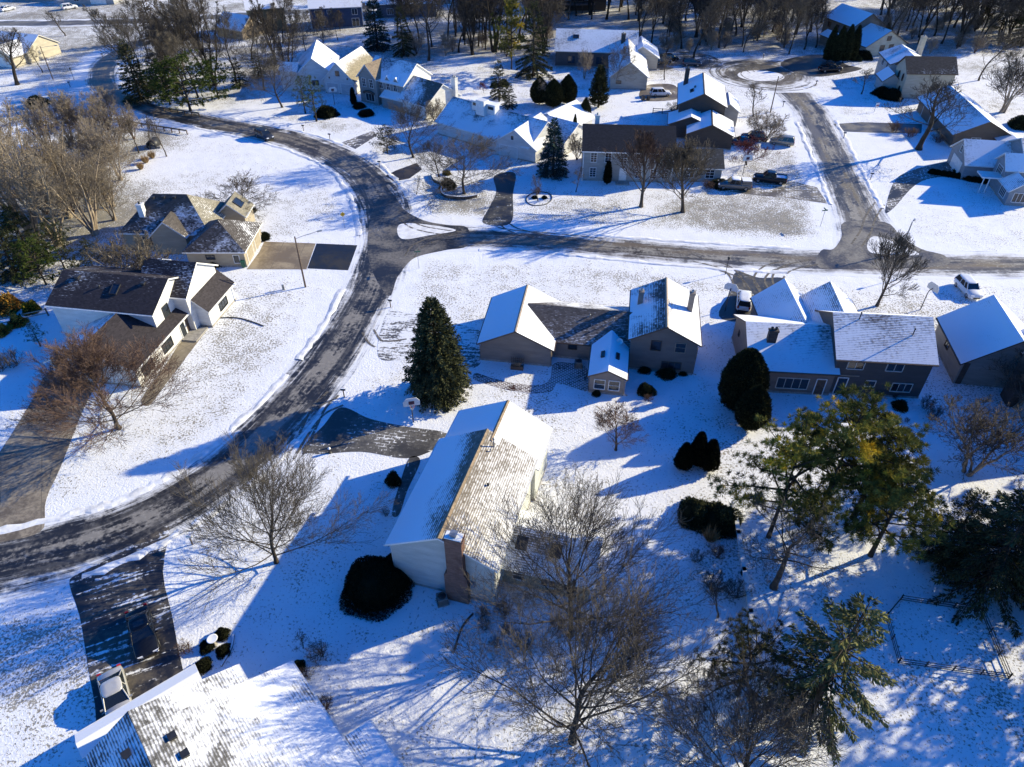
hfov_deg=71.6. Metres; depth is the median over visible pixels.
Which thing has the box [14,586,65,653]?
footprints
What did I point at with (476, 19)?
bare tree
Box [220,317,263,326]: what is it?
garden hose
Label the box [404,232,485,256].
tyre track
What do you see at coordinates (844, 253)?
junction
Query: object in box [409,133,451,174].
bare tree
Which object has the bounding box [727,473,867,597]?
bare tree
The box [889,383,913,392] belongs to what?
window
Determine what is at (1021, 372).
bare tree
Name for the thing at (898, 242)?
bare tree
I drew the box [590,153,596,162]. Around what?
window
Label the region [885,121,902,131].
bush
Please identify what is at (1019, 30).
evergreen tree
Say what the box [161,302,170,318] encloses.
window
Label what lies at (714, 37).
bare tree
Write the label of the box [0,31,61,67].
house
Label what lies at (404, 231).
snow island
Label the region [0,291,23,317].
bush
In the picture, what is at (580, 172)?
bare tree
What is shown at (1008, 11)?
bare tree
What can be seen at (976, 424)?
bare tree
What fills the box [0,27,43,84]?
bare tree
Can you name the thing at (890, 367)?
window
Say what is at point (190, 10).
bare tree
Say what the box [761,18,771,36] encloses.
bare tree
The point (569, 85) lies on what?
evergreen tree
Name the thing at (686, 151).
bare tree
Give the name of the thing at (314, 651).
bush
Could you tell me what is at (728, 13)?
bare tree
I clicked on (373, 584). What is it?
bush
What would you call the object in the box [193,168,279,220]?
bare tree
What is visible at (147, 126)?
bare tree
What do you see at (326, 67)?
white garage house
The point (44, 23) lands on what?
road
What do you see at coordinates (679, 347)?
window
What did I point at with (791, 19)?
bare tree
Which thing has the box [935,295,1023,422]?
chimney stack house
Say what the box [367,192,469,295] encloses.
junction
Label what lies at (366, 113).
bush
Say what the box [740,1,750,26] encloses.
bare tree
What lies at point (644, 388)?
bush
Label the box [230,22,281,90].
bare tree
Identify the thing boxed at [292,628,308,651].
bush
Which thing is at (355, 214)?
snow bank
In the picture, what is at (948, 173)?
bush
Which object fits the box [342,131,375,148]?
paver drive
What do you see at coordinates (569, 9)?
bare tree
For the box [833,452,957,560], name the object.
evergreen tree
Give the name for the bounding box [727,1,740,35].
bare tree
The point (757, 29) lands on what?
bare tree
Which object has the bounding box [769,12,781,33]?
bare tree
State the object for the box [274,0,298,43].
bare tree
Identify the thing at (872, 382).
window
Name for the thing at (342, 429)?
garage driveway
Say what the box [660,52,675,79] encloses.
bare tree
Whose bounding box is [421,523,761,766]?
bare tree
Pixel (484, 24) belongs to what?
bare tree
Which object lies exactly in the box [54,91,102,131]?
bare tree
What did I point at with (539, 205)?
garden bed edging
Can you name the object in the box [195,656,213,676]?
bush
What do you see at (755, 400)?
evergreen tree
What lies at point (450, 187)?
bush
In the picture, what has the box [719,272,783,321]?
street driveway
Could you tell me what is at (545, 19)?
bare tree
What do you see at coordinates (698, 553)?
bush
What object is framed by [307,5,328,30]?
bare tree
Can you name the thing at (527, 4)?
bare tree
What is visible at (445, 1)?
bare tree
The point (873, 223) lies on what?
tyre track
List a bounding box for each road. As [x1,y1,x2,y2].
[0,0,454,26]
[0,37,413,601]
[438,223,1023,278]
[771,92,902,248]
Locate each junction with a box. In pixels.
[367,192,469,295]
[815,220,949,268]
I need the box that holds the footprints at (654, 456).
[619,396,683,515]
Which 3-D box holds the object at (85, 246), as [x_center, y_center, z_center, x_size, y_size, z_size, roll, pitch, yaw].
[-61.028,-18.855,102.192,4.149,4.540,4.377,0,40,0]
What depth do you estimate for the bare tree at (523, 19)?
197.52 m
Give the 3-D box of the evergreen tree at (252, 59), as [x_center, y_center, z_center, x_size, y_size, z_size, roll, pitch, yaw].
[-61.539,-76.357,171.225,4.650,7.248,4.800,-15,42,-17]
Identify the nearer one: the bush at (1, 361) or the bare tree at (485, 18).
the bush at (1, 361)
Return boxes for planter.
[511,357,523,370]
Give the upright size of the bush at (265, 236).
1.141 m
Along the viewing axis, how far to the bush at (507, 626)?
57.81 m
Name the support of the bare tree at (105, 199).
on the ground
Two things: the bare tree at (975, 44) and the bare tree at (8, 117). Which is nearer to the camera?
the bare tree at (8, 117)
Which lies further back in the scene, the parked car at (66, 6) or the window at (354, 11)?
the parked car at (66, 6)
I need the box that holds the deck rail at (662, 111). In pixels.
[652,108,670,112]
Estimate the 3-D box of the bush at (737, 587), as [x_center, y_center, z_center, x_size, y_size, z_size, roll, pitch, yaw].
[19.110,17.543,60.436,2.631,2.204,2.632,-25,46,-27]
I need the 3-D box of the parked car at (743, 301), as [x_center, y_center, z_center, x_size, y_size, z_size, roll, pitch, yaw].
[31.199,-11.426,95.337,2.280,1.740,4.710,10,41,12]
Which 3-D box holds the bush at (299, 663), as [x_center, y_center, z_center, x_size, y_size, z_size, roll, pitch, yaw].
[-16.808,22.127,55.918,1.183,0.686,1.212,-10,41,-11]
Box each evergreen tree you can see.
[0,208,28,249]
[0,227,42,286]
[1,204,48,268]
[6,232,72,286]
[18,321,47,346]
[20,217,79,267]
[61,257,91,270]
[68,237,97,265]
[115,39,159,105]
[137,0,156,45]
[139,59,187,104]
[144,47,164,89]
[145,49,228,110]
[192,54,239,95]
[229,57,249,88]
[249,53,267,78]
[291,75,310,113]
[301,75,326,121]
[350,87,356,104]
[362,0,390,52]
[370,124,399,154]
[391,6,415,57]
[401,295,472,413]
[488,0,530,69]
[489,59,508,100]
[500,82,517,109]
[515,0,553,80]
[530,76,547,103]
[535,117,569,180]
[543,78,564,107]
[560,74,577,102]
[580,97,591,112]
[587,64,609,107]
[602,160,612,183]
[673,442,694,470]
[686,606,812,741]
[691,431,707,467]
[698,438,720,472]
[706,410,876,554]
[717,347,769,412]
[733,384,772,432]
[760,592,898,766]
[763,380,941,522]
[818,411,931,520]
[822,25,838,61]
[831,25,846,62]
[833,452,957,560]
[841,24,854,62]
[850,24,861,60]
[902,487,995,587]
[923,488,1023,639]
[979,491,1023,595]
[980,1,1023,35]
[1006,12,1023,47]
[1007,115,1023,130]
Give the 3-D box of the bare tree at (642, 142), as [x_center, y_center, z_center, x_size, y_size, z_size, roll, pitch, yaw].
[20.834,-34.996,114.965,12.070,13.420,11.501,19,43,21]
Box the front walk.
[392,457,419,516]
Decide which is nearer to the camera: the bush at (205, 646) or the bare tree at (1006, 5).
the bush at (205, 646)
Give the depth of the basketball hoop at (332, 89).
154.88 m
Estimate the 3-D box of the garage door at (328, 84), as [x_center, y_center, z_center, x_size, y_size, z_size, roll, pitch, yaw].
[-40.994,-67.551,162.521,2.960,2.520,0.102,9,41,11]
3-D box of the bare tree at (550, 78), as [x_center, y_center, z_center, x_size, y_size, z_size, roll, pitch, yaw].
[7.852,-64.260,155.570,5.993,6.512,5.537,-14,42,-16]
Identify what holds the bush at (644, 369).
on the ground
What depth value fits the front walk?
71.12 m
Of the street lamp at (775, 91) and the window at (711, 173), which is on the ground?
the street lamp at (775, 91)
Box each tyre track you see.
[287,397,343,458]
[288,391,338,453]
[362,329,407,348]
[399,216,491,238]
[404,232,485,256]
[492,227,600,242]
[500,224,615,247]
[694,257,745,292]
[709,60,796,89]
[719,62,801,79]
[720,266,761,295]
[726,69,790,82]
[735,66,788,83]
[737,82,815,90]
[753,261,787,291]
[771,259,817,283]
[851,202,884,246]
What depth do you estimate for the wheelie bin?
102.66 m
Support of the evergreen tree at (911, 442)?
on the ground
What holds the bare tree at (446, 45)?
on the ground
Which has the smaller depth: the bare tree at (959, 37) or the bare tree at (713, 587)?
the bare tree at (713, 587)
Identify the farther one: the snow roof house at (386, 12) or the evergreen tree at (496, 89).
the snow roof house at (386, 12)
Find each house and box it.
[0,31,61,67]
[43,258,235,386]
[64,0,121,4]
[75,661,403,766]
[118,192,262,266]
[243,0,284,31]
[279,40,372,94]
[307,0,363,28]
[356,55,461,119]
[376,0,435,17]
[384,400,605,604]
[435,96,594,162]
[476,277,702,395]
[547,0,605,14]
[554,28,659,89]
[581,113,724,184]
[667,66,740,149]
[731,278,839,395]
[799,281,938,398]
[818,3,908,55]
[874,35,957,98]
[916,85,1023,147]
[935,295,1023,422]
[947,137,1023,206]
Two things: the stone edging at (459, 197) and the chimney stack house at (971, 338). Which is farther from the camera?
the stone edging at (459, 197)
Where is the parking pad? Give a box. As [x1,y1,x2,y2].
[657,52,721,69]
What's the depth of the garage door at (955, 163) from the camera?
129.29 m
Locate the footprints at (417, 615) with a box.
[391,472,424,651]
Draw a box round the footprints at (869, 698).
[765,653,903,712]
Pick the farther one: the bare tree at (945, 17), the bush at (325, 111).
the bare tree at (945, 17)
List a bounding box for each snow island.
[397,223,455,238]
[867,236,918,254]
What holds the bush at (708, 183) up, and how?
on the ground
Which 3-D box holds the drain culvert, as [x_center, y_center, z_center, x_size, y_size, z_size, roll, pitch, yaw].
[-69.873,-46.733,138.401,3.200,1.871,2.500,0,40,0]
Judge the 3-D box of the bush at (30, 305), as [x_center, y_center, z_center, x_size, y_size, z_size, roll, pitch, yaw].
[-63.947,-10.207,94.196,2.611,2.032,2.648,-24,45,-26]
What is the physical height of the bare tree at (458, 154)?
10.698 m
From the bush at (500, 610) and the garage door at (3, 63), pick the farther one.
the garage door at (3, 63)
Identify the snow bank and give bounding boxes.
[0,374,288,533]
[82,439,302,578]
[84,85,361,234]
[116,81,345,145]
[294,289,345,359]
[361,153,411,197]
[479,248,786,273]
[539,229,793,249]
[794,122,831,203]
[833,120,884,207]
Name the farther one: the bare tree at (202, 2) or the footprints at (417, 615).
the bare tree at (202, 2)
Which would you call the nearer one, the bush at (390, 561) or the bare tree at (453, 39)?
the bush at (390, 561)
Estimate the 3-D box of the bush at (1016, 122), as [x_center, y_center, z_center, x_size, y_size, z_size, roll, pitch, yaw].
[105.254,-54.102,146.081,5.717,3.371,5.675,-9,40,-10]
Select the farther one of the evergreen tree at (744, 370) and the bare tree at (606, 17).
the bare tree at (606, 17)
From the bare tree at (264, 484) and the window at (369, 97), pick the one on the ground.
the bare tree at (264, 484)
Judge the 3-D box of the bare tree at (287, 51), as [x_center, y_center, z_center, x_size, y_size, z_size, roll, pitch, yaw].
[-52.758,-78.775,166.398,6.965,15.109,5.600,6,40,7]
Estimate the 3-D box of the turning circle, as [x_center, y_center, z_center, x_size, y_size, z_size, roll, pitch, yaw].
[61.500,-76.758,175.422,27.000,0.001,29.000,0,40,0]
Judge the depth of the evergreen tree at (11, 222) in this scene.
101.86 m
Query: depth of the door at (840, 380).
80.44 m
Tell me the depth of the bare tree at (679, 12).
185.27 m
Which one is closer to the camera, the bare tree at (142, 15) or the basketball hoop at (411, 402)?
the basketball hoop at (411, 402)
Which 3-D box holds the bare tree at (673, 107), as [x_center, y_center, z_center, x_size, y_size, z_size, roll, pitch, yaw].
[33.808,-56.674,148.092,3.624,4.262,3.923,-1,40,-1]
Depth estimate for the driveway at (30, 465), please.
72.50 m
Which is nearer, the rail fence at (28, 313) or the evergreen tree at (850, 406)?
the evergreen tree at (850, 406)
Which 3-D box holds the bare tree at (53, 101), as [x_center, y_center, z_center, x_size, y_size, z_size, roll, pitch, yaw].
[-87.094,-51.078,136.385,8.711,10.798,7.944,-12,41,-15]
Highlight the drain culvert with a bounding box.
[144,137,160,148]
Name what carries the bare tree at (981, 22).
on the ground
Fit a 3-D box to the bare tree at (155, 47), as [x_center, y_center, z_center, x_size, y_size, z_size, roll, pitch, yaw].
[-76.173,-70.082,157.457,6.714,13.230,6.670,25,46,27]
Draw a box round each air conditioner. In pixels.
[436,591,449,607]
[574,359,582,368]
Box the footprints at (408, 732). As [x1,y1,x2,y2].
[316,662,414,742]
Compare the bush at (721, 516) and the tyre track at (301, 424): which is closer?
the bush at (721, 516)
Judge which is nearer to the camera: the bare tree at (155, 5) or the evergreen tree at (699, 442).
the evergreen tree at (699, 442)
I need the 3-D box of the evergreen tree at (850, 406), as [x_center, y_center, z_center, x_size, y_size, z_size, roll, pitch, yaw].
[29.973,6.932,62.590,13.524,15.628,15.034,-2,40,-2]
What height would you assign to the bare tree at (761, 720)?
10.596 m
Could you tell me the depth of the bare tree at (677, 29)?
195.22 m
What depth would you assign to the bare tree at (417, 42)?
185.93 m
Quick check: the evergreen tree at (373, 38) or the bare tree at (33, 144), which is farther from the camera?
the evergreen tree at (373, 38)
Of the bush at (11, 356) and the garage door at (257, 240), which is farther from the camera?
the garage door at (257, 240)
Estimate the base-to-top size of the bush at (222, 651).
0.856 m
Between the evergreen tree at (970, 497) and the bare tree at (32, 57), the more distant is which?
the bare tree at (32, 57)
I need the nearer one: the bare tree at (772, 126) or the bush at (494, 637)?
the bush at (494, 637)
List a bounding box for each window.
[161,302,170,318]
[161,335,173,354]
[205,255,215,259]
[218,295,227,311]
[232,255,239,263]
[311,80,319,85]
[334,70,339,76]
[351,8,357,14]
[352,18,359,26]
[361,77,365,86]
[365,93,374,101]
[369,79,373,88]
[387,8,393,14]
[497,572,501,591]
[512,572,523,581]
[568,56,574,63]
[568,344,576,349]
[589,167,595,176]
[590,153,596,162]
[593,379,605,389]
[596,57,602,64]
[605,153,611,162]
[608,380,619,390]
[650,340,661,350]
[660,361,681,369]
[674,342,686,353]
[705,170,714,178]
[775,377,809,389]
[846,362,865,369]
[865,380,876,386]
[885,364,904,371]
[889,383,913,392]
[944,340,948,349]
[995,163,1003,174]
[998,185,1006,197]
[1010,193,1023,202]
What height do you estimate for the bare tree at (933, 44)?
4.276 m
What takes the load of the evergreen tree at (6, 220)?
on the ground
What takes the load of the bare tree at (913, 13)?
on the ground
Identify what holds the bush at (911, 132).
on the ground
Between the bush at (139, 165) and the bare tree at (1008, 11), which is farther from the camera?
the bare tree at (1008, 11)
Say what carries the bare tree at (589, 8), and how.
on the ground
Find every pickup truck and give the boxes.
[718,176,751,190]
[753,170,787,184]
[818,62,842,72]
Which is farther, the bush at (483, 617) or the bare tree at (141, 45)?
the bare tree at (141, 45)
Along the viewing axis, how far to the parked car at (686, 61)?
178.94 m
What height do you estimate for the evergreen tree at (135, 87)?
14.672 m
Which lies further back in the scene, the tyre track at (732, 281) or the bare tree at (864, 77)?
the bare tree at (864, 77)
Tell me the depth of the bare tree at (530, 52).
181.15 m
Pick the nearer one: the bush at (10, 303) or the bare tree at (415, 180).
the bush at (10, 303)
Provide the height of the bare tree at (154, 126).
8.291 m
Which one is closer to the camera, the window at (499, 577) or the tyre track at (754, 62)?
the window at (499, 577)
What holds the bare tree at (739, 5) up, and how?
on the ground
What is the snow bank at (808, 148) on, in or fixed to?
on the road at (850, 193)
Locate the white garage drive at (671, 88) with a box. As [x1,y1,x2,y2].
[639,84,676,100]
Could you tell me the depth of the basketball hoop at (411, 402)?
75.28 m
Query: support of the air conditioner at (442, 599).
on the ground
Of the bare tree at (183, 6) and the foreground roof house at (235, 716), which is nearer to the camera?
the foreground roof house at (235, 716)
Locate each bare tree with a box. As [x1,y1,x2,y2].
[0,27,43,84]
[0,93,25,217]
[0,96,18,159]
[0,114,60,236]
[0,141,81,246]
[0,147,60,214]
[1,97,65,146]
[2,119,77,218]
[4,321,201,456]
[18,134,64,157]
[18,139,78,204]
[23,44,43,72]
[35,88,81,141]
[38,157,86,212]
[39,142,113,235]
[43,10,66,35]
[50,125,85,165]
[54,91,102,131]
[69,115,100,157]
[70,143,129,206]
[74,127,117,171]
[75,161,127,220]
[77,97,134,151]
[79,85,125,119]
[79,120,137,180]
[80,229,134,266]
[82,4,143,83]
[87,229,183,271]
[96,12,161,91]
[111,107,141,137]
[115,0,150,52]
[121,119,139,152]
[132,16,163,76]
[137,115,154,148]
[138,14,171,84]
[141,12,186,89]
[144,116,166,156]
[145,38,183,92]
[146,0,178,24]
[149,29,204,97]
[156,0,190,56]
[156,10,203,72]
[159,1,216,59]
[160,428,399,620]
[162,17,197,80]
[174,0,198,47]
[178,0,208,53]
[179,0,225,84]
[191,0,210,31]
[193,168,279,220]
[198,4,250,82]
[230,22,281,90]
[240,45,306,107]
[241,4,264,57]
[248,0,277,60]
[264,11,300,61]
[265,11,274,33]
[266,0,281,31]
[268,10,310,61]
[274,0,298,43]
[289,8,314,50]
[298,9,311,29]
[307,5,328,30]
[309,14,336,43]
[323,7,344,39]
[334,10,343,30]
[361,1,372,29]
[371,91,454,157]
[381,2,417,34]
[387,0,426,38]
[388,0,415,47]
[392,0,443,46]
[397,28,411,41]
[404,130,526,208]
[407,30,424,53]
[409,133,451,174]
[412,176,421,194]
[415,0,455,60]
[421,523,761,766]
[424,98,444,121]
[431,0,471,36]
[437,33,454,55]
[442,0,474,36]
[448,34,457,51]
[449,0,480,44]
[451,0,477,52]
[455,0,498,46]
[455,461,723,680]
[456,0,479,54]
[465,36,477,47]
[472,0,505,49]
[474,0,519,52]
[474,2,488,39]
[476,30,488,47]
[500,35,512,56]
[519,0,540,34]
[520,0,554,31]
[525,39,543,58]
[530,0,553,53]
[530,0,566,18]
[531,31,546,46]
[531,176,541,200]
[538,23,553,43]
[538,76,561,103]
[539,0,568,44]
[566,131,581,159]
[567,0,574,19]
[571,166,584,191]
[577,49,593,78]
[588,0,592,14]
[593,401,648,450]
[601,40,643,81]
[602,128,680,207]
[605,0,609,19]
[624,0,629,19]
[631,0,663,36]
[634,0,646,20]
[635,0,666,35]
[639,0,677,42]
[640,599,850,766]
[650,134,720,212]
[658,0,690,39]
[659,33,675,52]
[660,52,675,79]
[663,0,690,48]
[665,0,699,36]
[666,16,681,35]
[667,102,677,112]
[672,22,687,38]
[673,32,681,49]
[684,37,694,53]
[687,0,708,37]
[690,0,728,41]
[693,0,717,44]
[693,0,726,57]
[699,575,739,617]
[701,0,738,47]
[701,27,714,44]
[703,0,734,39]
[706,31,720,49]
[718,17,734,35]
[720,29,735,47]
[726,0,768,46]
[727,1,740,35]
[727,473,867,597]
[728,135,783,164]
[731,0,759,30]
[737,0,776,52]
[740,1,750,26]
[744,82,768,116]
[746,110,789,141]
[747,23,760,40]
[750,0,785,40]
[752,0,774,36]
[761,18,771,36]
[765,0,810,47]
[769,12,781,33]
[772,24,783,39]
[774,0,795,38]
[775,0,828,53]
[777,0,806,38]
[778,33,790,44]
[779,27,792,39]
[801,0,835,39]
[803,0,825,49]
[812,0,830,47]
[851,68,873,93]
[867,229,929,306]
[874,0,918,32]
[880,75,975,150]
[882,0,900,29]
[882,14,892,24]
[897,0,932,34]
[900,0,939,30]
[907,0,936,37]
[909,26,922,38]
[916,0,954,43]
[924,37,939,53]
[926,393,1023,488]
[930,18,944,32]
[933,0,954,35]
[938,8,953,29]
[940,0,981,43]
[952,0,989,46]
[953,31,970,48]
[956,25,970,35]
[966,19,980,32]
[971,26,1023,80]
[971,31,992,52]
[972,10,991,30]
[976,0,992,29]
[976,51,1023,112]
[980,0,1009,33]
[983,0,1023,36]
[984,10,1003,28]
[985,17,998,34]
[985,337,1023,408]
[988,0,1023,33]
[990,0,1016,34]
[1007,0,1023,34]
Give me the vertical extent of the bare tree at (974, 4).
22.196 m
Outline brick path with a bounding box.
[473,362,588,392]
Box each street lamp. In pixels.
[40,45,56,79]
[294,230,321,286]
[770,73,790,112]
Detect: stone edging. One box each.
[220,634,234,666]
[430,172,476,199]
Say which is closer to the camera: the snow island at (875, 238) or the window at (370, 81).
the snow island at (875, 238)
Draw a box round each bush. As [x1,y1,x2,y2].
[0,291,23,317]
[0,323,11,337]
[0,346,24,368]
[0,356,11,371]
[7,313,30,329]
[21,299,41,315]
[24,95,50,108]
[135,161,143,169]
[138,154,148,162]
[147,149,155,157]
[173,638,193,657]
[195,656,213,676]
[199,639,216,655]
[214,627,231,642]
[215,642,232,659]
[261,231,271,241]
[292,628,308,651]
[294,659,305,670]
[299,665,314,679]
[303,639,329,670]
[313,105,339,119]
[318,692,333,715]
[339,555,412,622]
[353,101,366,109]
[357,108,373,117]
[380,508,389,516]
[384,470,401,488]
[384,553,414,588]
[438,178,456,190]
[475,604,489,617]
[475,612,493,632]
[479,82,488,91]
[487,635,505,648]
[494,594,514,620]
[499,621,516,639]
[507,627,535,654]
[531,187,541,193]
[546,614,564,636]
[591,390,600,397]
[637,366,651,374]
[637,382,656,397]
[643,394,653,401]
[654,367,677,380]
[676,496,709,533]
[678,371,687,376]
[687,548,705,564]
[697,566,735,589]
[701,500,743,540]
[701,522,719,542]
[702,179,715,188]
[706,542,726,559]
[707,178,728,190]
[724,574,754,602]
[851,54,862,61]
[858,50,872,60]
[870,86,889,97]
[878,87,903,101]
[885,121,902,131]
[890,399,908,413]
[901,127,919,137]
[918,394,936,409]
[922,403,945,421]
[927,168,936,174]
[931,133,946,142]
[934,169,941,175]
[940,170,946,176]
[945,170,951,177]
[950,172,956,177]
[963,176,971,181]
[971,176,977,182]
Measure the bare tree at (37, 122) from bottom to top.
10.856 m
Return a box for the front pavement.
[141,326,203,405]
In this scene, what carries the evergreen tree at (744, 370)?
on the ground
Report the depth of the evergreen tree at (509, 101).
154.60 m
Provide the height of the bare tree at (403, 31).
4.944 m
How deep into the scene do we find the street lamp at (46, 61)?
168.38 m
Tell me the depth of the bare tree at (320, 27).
185.66 m
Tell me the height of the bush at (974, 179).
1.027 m
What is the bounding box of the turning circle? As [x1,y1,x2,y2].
[705,56,818,91]
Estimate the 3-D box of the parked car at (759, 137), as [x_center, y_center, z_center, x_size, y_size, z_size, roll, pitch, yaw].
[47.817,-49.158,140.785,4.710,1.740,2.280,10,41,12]
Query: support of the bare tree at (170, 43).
on the ground
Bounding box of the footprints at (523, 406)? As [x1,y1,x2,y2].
[418,403,582,418]
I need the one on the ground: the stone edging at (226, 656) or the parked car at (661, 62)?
the stone edging at (226, 656)
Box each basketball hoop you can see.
[328,87,336,104]
[403,397,419,422]
[724,282,737,310]
[742,155,752,174]
[920,282,938,309]
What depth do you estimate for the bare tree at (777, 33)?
196.99 m
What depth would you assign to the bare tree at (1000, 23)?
204.70 m
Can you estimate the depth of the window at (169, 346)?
86.61 m
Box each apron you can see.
[308,243,356,269]
[386,163,420,180]
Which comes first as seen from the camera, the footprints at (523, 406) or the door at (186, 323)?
the footprints at (523, 406)
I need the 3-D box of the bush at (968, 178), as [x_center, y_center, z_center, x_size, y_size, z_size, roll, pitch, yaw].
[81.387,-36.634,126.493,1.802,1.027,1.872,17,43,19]
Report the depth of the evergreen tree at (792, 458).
58.97 m
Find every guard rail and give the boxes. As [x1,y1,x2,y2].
[134,122,187,134]
[163,107,199,116]
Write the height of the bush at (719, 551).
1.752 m
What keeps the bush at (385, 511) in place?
on the ground
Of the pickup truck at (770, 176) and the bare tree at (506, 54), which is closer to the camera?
the pickup truck at (770, 176)
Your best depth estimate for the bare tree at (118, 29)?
153.38 m
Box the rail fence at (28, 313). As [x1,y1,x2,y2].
[0,308,48,323]
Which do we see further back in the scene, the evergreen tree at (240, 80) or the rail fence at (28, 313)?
the evergreen tree at (240, 80)
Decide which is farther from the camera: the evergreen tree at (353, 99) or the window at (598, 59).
the window at (598, 59)
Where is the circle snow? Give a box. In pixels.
[738,70,783,80]
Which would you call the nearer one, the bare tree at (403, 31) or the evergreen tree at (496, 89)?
the evergreen tree at (496, 89)
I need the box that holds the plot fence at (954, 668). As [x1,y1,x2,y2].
[887,594,1012,678]
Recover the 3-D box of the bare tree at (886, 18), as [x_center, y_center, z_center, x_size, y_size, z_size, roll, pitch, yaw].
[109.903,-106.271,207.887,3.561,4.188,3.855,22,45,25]
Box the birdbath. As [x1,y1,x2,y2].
[206,634,217,646]
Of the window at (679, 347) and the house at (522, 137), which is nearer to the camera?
the window at (679, 347)
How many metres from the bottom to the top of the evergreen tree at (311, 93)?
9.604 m
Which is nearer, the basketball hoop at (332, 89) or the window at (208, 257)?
the window at (208, 257)
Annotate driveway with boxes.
[0,375,94,541]
[69,525,182,720]
[247,242,315,268]
[302,407,446,457]
[377,311,481,367]
[482,172,515,225]
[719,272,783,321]
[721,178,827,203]
[780,54,861,76]
[834,122,921,132]
[885,162,952,212]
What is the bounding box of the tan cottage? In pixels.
[217,12,261,40]
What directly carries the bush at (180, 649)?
on the ground
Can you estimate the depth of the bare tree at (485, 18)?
184.92 m
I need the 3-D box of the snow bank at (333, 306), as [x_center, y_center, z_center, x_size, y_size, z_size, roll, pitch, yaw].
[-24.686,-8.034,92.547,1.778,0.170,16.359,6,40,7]
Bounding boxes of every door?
[0,57,11,67]
[90,0,106,4]
[179,321,187,337]
[184,318,190,331]
[246,243,254,263]
[253,231,260,250]
[326,82,338,93]
[340,83,352,94]
[499,144,517,158]
[619,168,626,180]
[812,379,827,394]
[832,377,848,392]
[920,107,930,123]
[949,153,961,172]
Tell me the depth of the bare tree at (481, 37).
191.36 m
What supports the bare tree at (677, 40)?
on the ground
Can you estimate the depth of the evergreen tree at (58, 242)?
100.11 m
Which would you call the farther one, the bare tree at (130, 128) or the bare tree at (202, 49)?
the bare tree at (202, 49)
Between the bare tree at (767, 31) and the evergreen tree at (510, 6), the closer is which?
the evergreen tree at (510, 6)
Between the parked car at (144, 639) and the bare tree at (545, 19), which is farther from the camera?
the bare tree at (545, 19)
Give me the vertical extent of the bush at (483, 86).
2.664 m
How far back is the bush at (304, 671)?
55.08 m
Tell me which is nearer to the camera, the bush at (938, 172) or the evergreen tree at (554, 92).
the bush at (938, 172)
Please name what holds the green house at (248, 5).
on the ground
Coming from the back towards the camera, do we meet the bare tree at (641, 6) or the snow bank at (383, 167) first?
the bare tree at (641, 6)
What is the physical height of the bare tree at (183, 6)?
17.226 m
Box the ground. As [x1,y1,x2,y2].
[0,0,1023,766]
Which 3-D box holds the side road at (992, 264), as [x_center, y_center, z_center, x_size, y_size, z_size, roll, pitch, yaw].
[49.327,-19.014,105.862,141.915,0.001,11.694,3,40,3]
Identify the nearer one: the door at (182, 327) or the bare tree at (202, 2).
the door at (182, 327)
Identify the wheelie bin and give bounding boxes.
[240,260,244,267]
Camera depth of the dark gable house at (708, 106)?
141.01 m
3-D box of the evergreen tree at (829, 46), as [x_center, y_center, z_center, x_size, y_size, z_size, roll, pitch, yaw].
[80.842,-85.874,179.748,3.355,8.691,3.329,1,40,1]
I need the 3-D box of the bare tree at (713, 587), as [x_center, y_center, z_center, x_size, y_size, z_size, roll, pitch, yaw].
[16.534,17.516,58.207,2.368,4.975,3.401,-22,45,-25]
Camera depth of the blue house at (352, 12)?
206.56 m
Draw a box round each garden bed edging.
[454,613,473,649]
[526,191,551,205]
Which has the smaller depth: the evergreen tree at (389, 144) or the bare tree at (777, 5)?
the evergreen tree at (389, 144)
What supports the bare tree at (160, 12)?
on the ground
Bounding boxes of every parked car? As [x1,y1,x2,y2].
[0,5,15,11]
[60,2,77,9]
[96,663,132,714]
[124,603,159,659]
[650,87,670,96]
[657,56,671,64]
[661,53,678,60]
[682,57,701,66]
[732,135,754,145]
[735,289,753,311]
[741,130,764,141]
[769,135,794,146]
[954,274,982,298]
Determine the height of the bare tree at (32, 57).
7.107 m
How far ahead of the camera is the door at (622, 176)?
125.43 m
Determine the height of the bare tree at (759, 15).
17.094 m
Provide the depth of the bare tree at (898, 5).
183.20 m
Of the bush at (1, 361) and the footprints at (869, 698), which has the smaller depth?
the footprints at (869, 698)
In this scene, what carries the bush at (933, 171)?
on the ground
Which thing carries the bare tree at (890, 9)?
on the ground
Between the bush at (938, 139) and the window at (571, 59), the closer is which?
the bush at (938, 139)
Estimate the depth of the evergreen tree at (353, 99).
155.47 m
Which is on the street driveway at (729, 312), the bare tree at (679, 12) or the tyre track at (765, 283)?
the tyre track at (765, 283)
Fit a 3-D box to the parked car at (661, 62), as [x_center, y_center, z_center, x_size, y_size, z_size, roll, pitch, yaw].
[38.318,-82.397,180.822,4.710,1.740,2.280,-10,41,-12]
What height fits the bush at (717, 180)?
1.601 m
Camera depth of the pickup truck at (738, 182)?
122.72 m
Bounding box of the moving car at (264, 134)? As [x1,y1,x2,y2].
[254,127,273,140]

